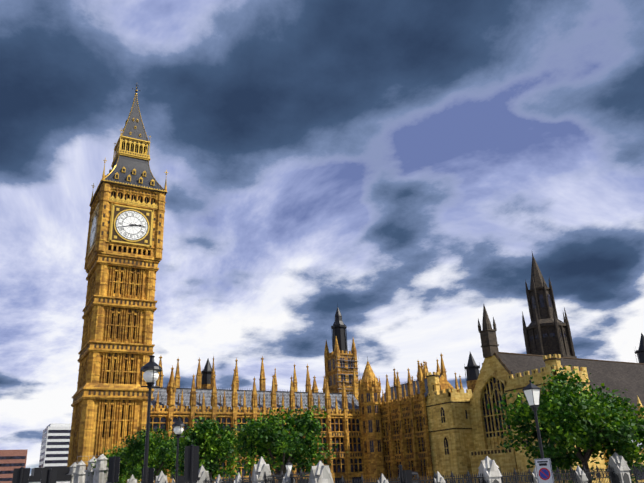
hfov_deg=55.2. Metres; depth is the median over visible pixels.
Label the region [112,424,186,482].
yard tree
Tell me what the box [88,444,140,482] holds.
yard tree
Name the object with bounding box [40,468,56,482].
traffic signal
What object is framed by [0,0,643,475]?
sky
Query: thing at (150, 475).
traffic signal
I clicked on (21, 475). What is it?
traffic signal
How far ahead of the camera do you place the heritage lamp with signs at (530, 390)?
20.29 m
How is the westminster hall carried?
on the ground and roads
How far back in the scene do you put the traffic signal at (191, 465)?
26.15 m
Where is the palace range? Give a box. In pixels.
[150,356,457,482]
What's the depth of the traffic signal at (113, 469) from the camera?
34.37 m
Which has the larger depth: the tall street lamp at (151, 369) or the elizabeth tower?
the elizabeth tower
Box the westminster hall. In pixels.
[425,304,643,482]
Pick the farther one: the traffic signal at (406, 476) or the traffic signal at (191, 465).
the traffic signal at (191, 465)
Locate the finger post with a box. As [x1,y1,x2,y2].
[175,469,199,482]
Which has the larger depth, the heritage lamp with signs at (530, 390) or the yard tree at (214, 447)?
the yard tree at (214, 447)
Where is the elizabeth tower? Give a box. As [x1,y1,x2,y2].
[67,85,167,482]
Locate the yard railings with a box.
[67,452,643,482]
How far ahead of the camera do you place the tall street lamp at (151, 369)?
27.75 m
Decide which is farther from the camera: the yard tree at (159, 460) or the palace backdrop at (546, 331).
the palace backdrop at (546, 331)
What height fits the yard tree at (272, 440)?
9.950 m
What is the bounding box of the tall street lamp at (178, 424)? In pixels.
[172,416,184,478]
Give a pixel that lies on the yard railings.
(618, 470)
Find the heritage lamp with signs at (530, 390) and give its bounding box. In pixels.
[522,380,553,482]
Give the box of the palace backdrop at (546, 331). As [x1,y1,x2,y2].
[0,253,643,482]
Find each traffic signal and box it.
[12,467,29,482]
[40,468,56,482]
[107,456,119,482]
[141,467,153,482]
[184,444,198,482]
[399,464,417,482]
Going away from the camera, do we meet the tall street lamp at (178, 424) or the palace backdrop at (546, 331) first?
the tall street lamp at (178, 424)
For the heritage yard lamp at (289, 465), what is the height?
3.965 m
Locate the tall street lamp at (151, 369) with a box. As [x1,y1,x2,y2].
[140,355,161,482]
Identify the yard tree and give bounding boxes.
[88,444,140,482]
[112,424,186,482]
[163,413,241,481]
[228,399,346,482]
[487,365,643,482]
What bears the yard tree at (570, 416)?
on the ground and roads
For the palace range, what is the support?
on the ground and roads
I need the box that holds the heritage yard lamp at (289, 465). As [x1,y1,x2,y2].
[285,460,292,470]

